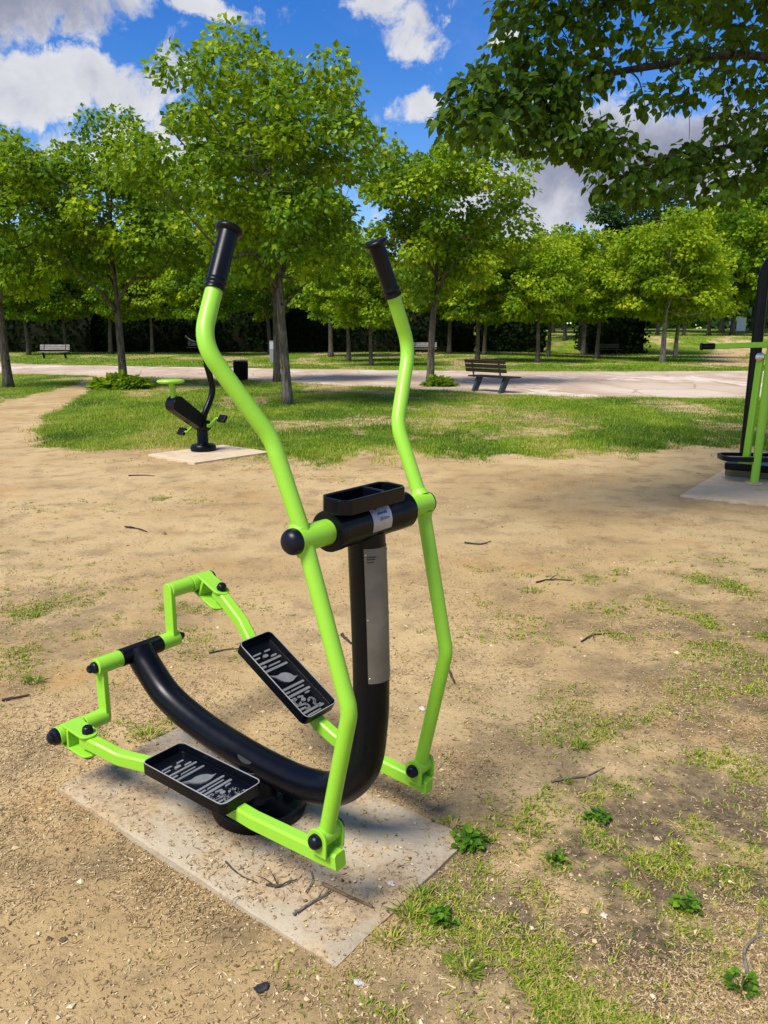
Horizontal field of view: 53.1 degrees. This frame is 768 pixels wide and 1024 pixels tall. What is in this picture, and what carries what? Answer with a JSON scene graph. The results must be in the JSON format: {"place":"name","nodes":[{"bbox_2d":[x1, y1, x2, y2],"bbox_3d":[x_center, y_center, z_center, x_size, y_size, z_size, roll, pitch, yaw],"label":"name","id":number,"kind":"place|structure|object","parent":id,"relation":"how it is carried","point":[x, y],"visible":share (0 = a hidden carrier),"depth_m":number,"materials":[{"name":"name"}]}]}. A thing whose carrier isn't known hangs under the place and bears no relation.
{"place":"outdoors","nodes":[
{"label":"outdoors","id":0,"kind":"place"},
{"bbox_2d":[0,364,763,397],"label":"path","id":1,"kind":"structure","parent":0,"point":[713,384],"depth_m":27.86,"materials":[{"name":"grey concrete"}]},
{"bbox_2d":[464,359,520,393],"bbox_3d":[3.041,-3.834,21.662,0.682,0.922,1.600,-10,16,-36],"label":"park bench","id":2,"kind":"object","parent":1,"relation":"on","point":[499,370],"visible":0.98,"depth_m":21.37,"materials":[{"name":"brown wood"}]},
{"bbox_2d":[0,329,767,1023],"bbox_3d":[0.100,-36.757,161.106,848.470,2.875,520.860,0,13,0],"label":"ground","id":3,"kind":"structure","parent":0,"point":[476,485],"depth_m":3.77,"materials":[{"name":"beige gravel"}]},
{"bbox_2d":[2,694,29,700],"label":"twig","id":4,"kind":"object","parent":3,"relation":"on","point":[6,699],"visible":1,"depth_m":3.35,"materials":[{"name":"wood"}]},
{"bbox_2d":[18,673,50,684],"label":"grass tuft","id":5,"kind":"object","parent":3,"relation":"on","point":[29,679],"visible":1,"depth_m":3.52,"materials":[{"name":"green plant"}]},
{"bbox_2d":[1,234,68,354],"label":"park tree","id":6,"kind":"object","parent":3,"relation":"on","point":[26,316],"visible":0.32,"depth_m":56.20,"materials":[{"name":"green plant"}]},
{"bbox_2d":[0,124,85,387],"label":"maple tree","id":7,"kind":"object","parent":3,"relation":"on","point":[22,282],"visible":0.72,"depth_m":22.05,"materials":[{"name":"green plant"}]},
{"bbox_2d":[3,306,104,351],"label":"hedge","id":8,"kind":"object","parent":3,"relation":"on","point":[82,335],"visible":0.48,"depth_m":63.65,"materials":[{"name":"green plant"}]},
{"bbox_2d":[40,345,69,358],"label":"park bench","id":9,"kind":"object","parent":3,"relation":"on","point":[54,347],"visible":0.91,"depth_m":51.54,"materials":[{"name":"grey wood"}]},
{"bbox_2d":[10,240,104,353],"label":"park tree","id":10,"kind":"object","parent":3,"relation":"on","point":[70,303],"visible":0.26,"depth_m":57.24,"materials":[{"name":"green plant"}]},
{"bbox_2d":[62,246,142,353],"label":"park tree","id":11,"kind":"object","parent":3,"relation":"on","point":[101,306],"visible":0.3,"depth_m":56.73,"materials":[{"name":"green plant"}]},
{"bbox_2d":[5,102,204,372],"bbox_3d":[-7.897,-7.772,22.852,5.889,8.356,5.453,-5,14,-20],"label":"maple tree","id":12,"kind":"object","parent":3,"relation":"on","point":[114,249],"visible":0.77,"depth_m":21.64,"materials":[{"name":"green plant"}]},
{"bbox_2d":[81,369,158,389],"bbox_3d":[-7.873,-3.953,23.093,2.212,0.684,1.825,0,13,0],"label":"shrub","id":13,"kind":"object","parent":3,"relation":"on","point":[120,379],"visible":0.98,"depth_m":22.78,"materials":[{"name":"green plant"}]},
{"bbox_2d":[124,526,147,531],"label":"twig","id":14,"kind":"object","parent":3,"relation":"on","point":[135,528],"visible":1,"depth_m":6.36,"materials":[{"name":"brown wood"}]},
{"bbox_2d":[127,723,170,742],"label":"grass tuft","id":15,"kind":"object","parent":3,"relation":"on","point":[142,733],"visible":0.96,"depth_m":3.05,"materials":[{"name":"green plant"}]},
{"bbox_2d":[106,262,196,353],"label":"park tree","id":16,"kind":"object","parent":3,"relation":"on","point":[148,301],"visible":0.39,"depth_m":57.40,"materials":[{"name":"green plant"}]},
{"bbox_2d":[186,341,197,352],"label":"park bench","id":17,"kind":"object","parent":3,"relation":"on","point":[190,343],"visible":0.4,"depth_m":62.43,"materials":[{"name":"brown wood"}]},
{"bbox_2d":[151,232,244,322],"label":"park tree","id":18,"kind":"object","parent":3,"relation":"on","point":[184,299],"visible":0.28,"depth_m":54.71,"materials":[{"name":"green plant"}]},
{"bbox_2d":[148,445,266,464],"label":"concrete slab","id":19,"kind":"structure","parent":3,"relation":"on","point":[219,453],"depth_m":10.11,"materials":[{"name":"beige concrete"}]},
{"bbox_2d":[156,335,227,451],"bbox_3d":[-2.614,-1.557,10.180,0.897,1.535,0.605,-10,16,-37],"label":"exercise bike","id":20,"kind":"object","parent":19,"relation":"on","point":[183,409],"visible":0.91,"depth_m":10.28,"materials":[{"name":"black paint"}]},
{"bbox_2d":[209,648,237,653],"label":"twig","id":21,"kind":"object","parent":3,"relation":"on","point":[222,650],"visible":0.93,"depth_m":3.86,"materials":[{"name":"wood"}]},
{"bbox_2d":[192,265,264,313],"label":"tall tree","id":22,"kind":"object","parent":3,"relation":"on","point":[235,296],"visible":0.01,"depth_m":67.08,"materials":[{"name":"green plant"}]},
{"bbox_2d":[233,360,247,380],"bbox_3d":[-5.100,-5.032,27.367,0.537,0.750,0.537,0,13,0],"label":"litter bin","id":23,"kind":"object","parent":3,"relation":"on","point":[240,369],"visible":0.93,"depth_m":27.16,"materials":[{"name":"black metal"}]},
{"bbox_2d":[91,12,409,404],"bbox_3d":[-2.641,-6.241,16.949,6.483,8.010,6.098,0,13,0],"label":"maple tree","id":24,"kind":"object","parent":3,"relation":"on","point":[287,214],"visible":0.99,"depth_m":15.75,"materials":[{"name":"green plant"}]},
{"bbox_2d":[56,728,463,967],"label":"concrete slab","id":25,"kind":"structure","parent":3,"relation":"on","point":[368,837],"depth_m":2.33,"materials":[{"name":"beige concrete"}]},
{"bbox_2d":[225,861,257,882],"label":"twig","id":26,"kind":"object","parent":25,"relation":"on","point":[229,865],"visible":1,"depth_m":2.23,"materials":[{"name":"wood"}]},
{"bbox_2d":[46,221,452,871],"bbox_3d":[-0.424,0.104,2.363,1.286,1.806,0.785,10,16,36],"label":"elliptical trainer","id":27,"kind":"object","parent":25,"relation":"on","point":[252,789],"visible":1,"depth_m":2.24,"materials":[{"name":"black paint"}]},
{"bbox_2d":[256,871,296,886],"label":"twig","id":28,"kind":"object","parent":25,"relation":"on","point":[273,885],"visible":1,"depth_m":2.18,"materials":[{"name":"wood"}]},
{"bbox_2d":[292,887,330,915],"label":"twig","id":29,"kind":"object","parent":25,"relation":"on","point":[307,904],"visible":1,"depth_m":2.11,"materials":[{"name":"wood"}]},
{"bbox_2d":[321,881,372,907],"bbox_3d":[-0.103,1.065,2.137,0.172,0.013,0.012,8,15,33],"label":"twig","id":30,"kind":"object","parent":25,"relation":"on","point":[327,885],"visible":1,"depth_m":2.14,"materials":[{"name":"wood"}]},
{"bbox_2d":[387,881,394,885],"bbox_3d":[0.020,1.058,2.190,0.018,0.011,0.024,-6,14,-23],"label":"stone","id":31,"kind":"object","parent":25,"relation":"on","point":[390,883],"visible":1,"depth_m":2.19,"materials":[{"name":"white stone"}]},
{"bbox_2d":[252,981,268,993],"bbox_3d":[-0.298,1.155,1.866,0.040,0.016,0.028,-7,15,-27],"label":"stone","id":32,"kind":"object","parent":3,"relation":"on","point":[261,988],"visible":1,"depth_m":1.86,"materials":[{"name":"grey stone"}]},
{"bbox_2d":[176,134,358,381],"bbox_3d":[-3.830,-8.355,25.757,5.771,8.188,5.344,4,14,18],"label":"maple tree","id":33,"kind":"object","parent":3,"relation":"on","point":[197,261],"visible":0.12,"depth_m":25.35,"materials":[{"name":"green plant"}]},
{"bbox_2d":[232,272,302,353],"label":"park tree","id":34,"kind":"object","parent":3,"relation":"on","point":[259,298],"visible":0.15,"depth_m":59.44,"materials":[{"name":"green plant"}]},
{"bbox_2d":[269,341,272,362],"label":"information post","id":35,"kind":"object","parent":3,"relation":"on","point":[271,350],"visible":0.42,"depth_m":45.17,"materials":[{"name":"grey metal"}]},
{"bbox_2d":[95,300,480,352],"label":"hedge","id":36,"kind":"object","parent":3,"relation":"on","point":[242,331],"visible":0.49,"depth_m":64.07,"materials":[{"name":"green plant"}]},
{"bbox_2d":[286,288,308,307],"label":"tall tree","id":37,"kind":"object","parent":3,"relation":"on","point":[295,290],"visible":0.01,"depth_m":72.19,"materials":[{"name":"green plant"}]},
{"bbox_2d":[287,217,363,356],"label":"park tree","id":38,"kind":"object","parent":3,"relation":"on","point":[305,303],"visible":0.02,"depth_m":53.45,"materials":[{"name":"green plant"}]},
{"bbox_2d":[300,230,378,361],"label":"park tree","id":39,"kind":"object","parent":3,"relation":"on","point":[308,288],"visible":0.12,"depth_m":45.49,"materials":[{"name":"green plant"}]},
{"bbox_2d":[340,633,351,643],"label":"twig","id":40,"kind":"object","parent":3,"relation":"on","point":[344,637],"visible":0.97,"depth_m":4.03,"materials":[{"name":"wood"}]},
{"bbox_2d":[354,978,364,985],"bbox_3d":[-0.061,1.144,1.867,0.030,0.013,0.020,5,14,22],"label":"stone","id":41,"kind":"object","parent":3,"relation":"on","point":[357,982],"visible":1,"depth_m":1.86,"materials":[{"name":"white stone"}]},
{"bbox_2d":[314,245,419,365],"bbox_3d":[-0.831,-10.721,40.167,5.468,6.322,4.910,-8,15,-31],"label":"park tree","id":42,"kind":"object","parent":3,"relation":"on","point":[365,283],"visible":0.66,"depth_m":39.45,"materials":[{"name":"green plant"}]},
{"bbox_2d":[0,333,767,371],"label":"lawn grass","id":43,"kind":"structure","parent":3,"relation":"on","point":[638,357],"depth_m":48.44,"materials":[{"name":"green plant"}]},
{"bbox_2d":[360,923,407,952],"bbox_3d":[0.002,1.105,1.994,0.142,0.034,0.114,0,13,0],"label":"grass tuft","id":44,"kind":"object","parent":3,"relation":"on","point":[395,933],"visible":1,"depth_m":2.01,"materials":[{"name":"green plant"}]},
{"bbox_2d":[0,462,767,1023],"bbox_3d":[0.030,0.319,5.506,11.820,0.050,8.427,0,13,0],"label":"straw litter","id":45,"kind":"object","parent":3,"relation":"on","point":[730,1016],"visible":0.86,"depth_m":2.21,"materials":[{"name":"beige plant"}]},
{"bbox_2d":[13,289,767,330],"bbox_3d":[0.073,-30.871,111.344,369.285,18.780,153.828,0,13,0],"label":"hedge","id":46,"kind":"object","parent":3,"relation":"on","point":[747,314],"visible":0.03,"depth_m":141.05,"materials":[{"name":"green plant"}]},
{"bbox_2d":[380,890,441,926],"bbox_3d":[0.073,1.080,2.088,0.162,0.045,0.131,-8,15,-30],"label":"grass tuft","id":47,"kind":"object","parent":3,"relation":"on","point":[407,912],"visible":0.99,"depth_m":2.10,"materials":[{"name":"green plant"}]},
{"bbox_2d":[395,879,437,907],"bbox_3d":[0.091,1.069,2.153,0.130,0.036,0.114,0,13,0],"label":"grass tuft","id":48,"kind":"object","parent":3,"relation":"on","point":[422,891],"visible":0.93,"depth_m":2.17,"materials":[{"name":"green plant"}]},
{"bbox_2d":[414,342,436,354],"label":"park bench","id":49,"kind":"object","parent":3,"relation":"on","point":[420,344],"visible":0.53,"depth_m":57.97,"materials":[{"name":"grey wood"}]},
{"bbox_2d":[401,216,465,353],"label":"park tree","id":50,"kind":"object","parent":3,"relation":"on","point":[442,311],"visible":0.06,"depth_m":58.07,"materials":[{"name":"green plant"}]},
{"bbox_2d":[419,374,459,386],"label":"shrub","id":51,"kind":"object","parent":3,"relation":"on","point":[435,380],"visible":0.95,"depth_m":23.90,"materials":[{"name":"green plant"}]},
{"bbox_2d":[426,903,460,926],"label":"weed","id":52,"kind":"object","parent":3,"relation":"on","point":[439,916],"visible":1,"depth_m":2.06,"materials":[{"name":"green plant"}]},
{"bbox_2d":[348,129,545,381],"bbox_3d":[1.951,-7.837,23.852,6.114,8.034,6.219,0,13,0],"label":"maple tree","id":53,"kind":"object","parent":3,"relation":"on","point":[425,181],"visible":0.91,"depth_m":22.68,"materials":[{"name":"green plant"}]},
{"bbox_2d":[435,811,468,828],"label":"grass tuft","id":54,"kind":"object","parent":3,"relation":"on","point":[449,819],"visible":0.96,"depth_m":2.50,"materials":[{"name":"green plant"}]},
{"bbox_2d":[433,942,494,984],"bbox_3d":[0.201,1.129,1.924,0.131,0.034,0.152,-10,16,-37],"label":"grass tuft","id":55,"kind":"object","parent":3,"relation":"on","point":[464,956],"visible":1,"depth_m":1.93,"materials":[{"name":"green plant"}]},
{"bbox_2d":[449,823,489,852],"bbox_3d":[0.265,1.012,2.393,0.127,0.052,0.129,0,13,0],"label":"weed","id":56,"kind":"object","parent":3,"relation":"on","point":[472,840],"visible":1,"depth_m":2.37,"materials":[{"name":"green plant"}]},
{"bbox_2d":[464,541,490,544],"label":"twig","id":57,"kind":"object","parent":3,"relation":"on","point":[476,543],"visible":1,"depth_m":5.88,"materials":[{"name":"brown wood"}]},
{"bbox_2d":[452,232,508,354],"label":"park tree","id":58,"kind":"object","parent":3,"relation":"on","point":[484,347],"depth_m":57.25,"materials":[{"name":"green plant"}]},
{"bbox_2d":[429,220,532,359],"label":"park tree","id":59,"kind":"object","parent":3,"relation":"on","point":[470,302],"visible":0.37,"depth_m":44.62,"materials":[{"name":"green plant"}]},
{"bbox_2d":[474,316,547,351],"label":"hedge","id":60,"kind":"object","parent":3,"relation":"on","point":[511,336],"visible":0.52,"depth_m":65.69,"materials":[{"name":"green plant"}]},
{"bbox_2d":[517,585,543,593],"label":"grass tuft","id":61,"kind":"object","parent":3,"relation":"on","point":[530,589],"visible":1,"depth_m":4.79,"materials":[{"name":"green plant"}]},
{"bbox_2d":[484,231,587,362],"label":"park tree","id":62,"kind":"object","parent":3,"relation":"on","point":[546,263],"visible":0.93,"depth_m":43.50,"materials":[{"name":"green plant"}]},
{"bbox_2d":[529,224,577,332],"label":"tall tree","id":63,"kind":"object","parent":3,"relation":"on","point":[562,227],"visible":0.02,"depth_m":105.09,"materials":[{"name":"green plant"}]},
{"bbox_2d":[536,574,571,582],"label":"twig","id":64,"kind":"object","parent":3,"relation":"on","point":[551,579],"visible":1,"depth_m":4.99,"materials":[{"name":"brown wood"}]},
{"bbox_2d":[518,230,593,356],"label":"park tree","id":65,"kind":"object","parent":3,"relation":"on","point":[548,348],"visible":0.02,"depth_m":53.48,"materials":[{"name":"green plant"}]},
{"bbox_2d":[545,848,568,867],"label":"weed","id":66,"kind":"object","parent":3,"relation":"on","point":[558,856],"visible":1,"depth_m":2.31,"materials":[{"name":"green plant"}]},
{"bbox_2d":[551,773,575,785],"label":"grass tuft","id":67,"kind":"object","parent":3,"relation":"on","point":[569,780],"visible":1,"depth_m":2.75,"materials":[{"name":"green plant"}]},
{"bbox_2d":[553,230,576,340],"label":"park tree","id":68,"kind":"object","parent":3,"relation":"on","point":[567,235],"visible":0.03,"depth_m":72.88,"materials":[{"name":"green plant"}]},
{"bbox_2d":[552,222,593,329],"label":"tall tree","id":69,"kind":"object","parent":3,"relation":"on","point":[571,226],"depth_m":120.23,"materials":[{"name":"green plant"}]},
{"bbox_2d":[551,767,604,782],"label":"twig","id":70,"kind":"object","parent":3,"relation":"on","point":[555,780],"visible":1,"depth_m":2.76,"materials":[{"name":"grey wood"}]},
{"bbox_2d":[565,736,594,751],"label":"grass tuft","id":71,"kind":"object","parent":3,"relation":"on","point":[582,744],"visible":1,"depth_m":2.99,"materials":[{"name":"green plant"}]},
{"bbox_2d":[536,245,626,354],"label":"park tree","id":72,"kind":"object","parent":3,"relation":"on","point":[592,321],"depth_m":61.32,"materials":[{"name":"green plant"}]},
{"bbox_2d":[424,0,767,227],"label":"overhanging tree","id":73,"kind":"object","parent":3,"relation":"on","point":[556,85],"visible":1,"depth_m":5.38,"materials":[{"name":"green plant"}]},
{"bbox_2d":[583,806,611,825],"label":"weed","id":74,"kind":"object","parent":3,"relation":"on","point":[599,815],"visible":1,"depth_m":2.52,"materials":[{"name":"green plant"}]},
{"bbox_2d":[581,633,613,641],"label":"twig","id":75,"kind":"object","parent":3,"relation":"on","point":[584,639],"visible":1,"depth_m":4.03,"materials":[{"name":"brown wood"}]},
{"bbox_2d":[600,344,620,354],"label":"park bench","id":76,"kind":"object","parent":3,"relation":"on","point":[609,345],"visible":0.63,"depth_m":63.78,"materials":[{"name":"brown wood"}]},
{"bbox_2d":[571,311,650,353],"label":"hedge","id":77,"kind":"object","parent":3,"relation":"on","point":[626,334],"visible":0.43,"depth_m":66.96,"materials":[{"name":"green plant"}]},
{"bbox_2d":[564,225,659,358],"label":"park tree","id":78,"kind":"object","parent":3,"relation":"on","point":[596,260],"visible":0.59,"depth_m":49.24,"materials":[{"name":"green plant"}]},
{"bbox_2d":[584,176,688,246],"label":"tall tree","id":79,"kind":"object","parent":3,"relation":"on","point":[606,214],"visible":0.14,"depth_m":108.55,"materials":[{"name":"green plant"}]},
{"bbox_2d":[634,863,649,884],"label":"twig","id":80,"kind":"object","parent":3,"relation":"on","point":[639,868],"visible":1,"depth_m":2.26,"materials":[{"name":"brown wood"}]},
{"bbox_2d":[655,324,659,335],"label":"park tree","id":81,"kind":"object","parent":3,"relation":"on","point":[657,333],"depth_m":85.97,"materials":[{"name":"plant"}]},
{"bbox_2d":[633,312,699,337],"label":"park tree","id":82,"kind":"object","parent":3,"relation":"on","point":[648,320],"depth_m":64.32,"materials":[{"name":"green plant"}]},
{"bbox_2d":[598,205,739,361],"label":"park tree","id":83,"kind":"object","parent":3,"relation":"on","point":[697,260],"visible":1,"depth_m":44.19,"materials":[{"name":"green plant"}]},
{"bbox_2d":[667,891,703,915],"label":"weed","id":84,"kind":"object","parent":3,"relation":"on","point":[694,904],"visible":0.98,"depth_m":2.12,"materials":[{"name":"green plant"}]},
{"bbox_2d":[643,241,739,357],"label":"park tree","id":85,"kind":"object","parent":3,"relation":"on","point":[679,320],"visible":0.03,"depth_m":53.65,"materials":[{"name":"green plant"}]},
{"bbox_2d":[681,236,721,335],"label":"park tree","id":86,"kind":"object","parent":3,"relation":"on","point":[683,330],"depth_m":85.98,"materials":[{"name":"green plant"}]},
{"bbox_2d":[680,470,767,506],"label":"concrete slab","id":87,"kind":"structure","parent":3,"relation":"on","point":[719,486],"depth_m":7.71,"materials":[{"name":"grey concrete"}]},
{"bbox_2d":[700,257,767,484],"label":"arch trainer","id":88,"kind":"object","parent":87,"relation":"on","point":[747,463],"visible":1,"depth_m":8.09,"materials":[{"name":"black paint"}]},
{"bbox_2d":[689,184,767,332],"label":"tall tree","id":89,"kind":"object","parent":3,"relation":"on","point":[762,197],"visible":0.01,"depth_m":101.74,"materials":[{"name":"green plant"}]},
{"bbox_2d":[706,235,759,334],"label":"park tree","id":90,"kind":"object","parent":3,"relation":"on","point":[708,332],"visible":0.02,"depth_m":92.75,"materials":[{"name":"green plant"}]},
{"bbox_2d":[699,197,767,335],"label":"tall tree","id":91,"kind":"object","parent":3,"relation":"on","point":[746,233],"visible":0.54,"depth_m":86.10,"materials":[{"name":"green plant"}]},
{"bbox_2d":[722,965,760,999],"bbox_3d":[0.865,1.143,1.862,0.090,0.044,0.085,0,13,0],"label":"weed","id":92,"kind":"object","parent":3,"relation":"on","point":[750,978],"visible":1,"depth_m":1.86,"materials":[{"name":"green plant"}]},
{"bbox_2d":[736,318,746,335],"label":"notice board","id":93,"kind":"object","parent":3,"relation":"on","point":[741,324],"visible":0.86,"depth_m":92.25,"materials":[{"name":"grey paint"}]},
{"bbox_2d":[717,166,767,330],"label":"tall tree","id":94,"kind":"object","parent":3,"relation":"on","point":[752,303],"visible":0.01,"depth_m":116.19,"materials":[{"name":"green plant"}]},
{"bbox_2d":[742,916,767,974],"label":"twig","id":95,"kind":"object","parent":3,"relation":"on","point":[750,942],"visible":0.97,"depth_m":1.99,"materials":[{"name":"wood"}]},
{"bbox_2d":[0,457,767,1023],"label":"loose grass","id":96,"kind":"structure","parent":0,"point":[576,1009],"depth_m":2.31,"materials":[{"name":"plant"}]},
{"bbox_2d":[0,365,767,469],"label":"lawn grass","id":97,"kind":"structure","parent":0,"point":[313,453],"depth_m":13.80,"materials":[{"name":"green plant"}]},
{"bbox_2d":[0,0,767,328],"label":"sky","id":98,"kind":"structure","parent":0,"point":[56,56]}
]}

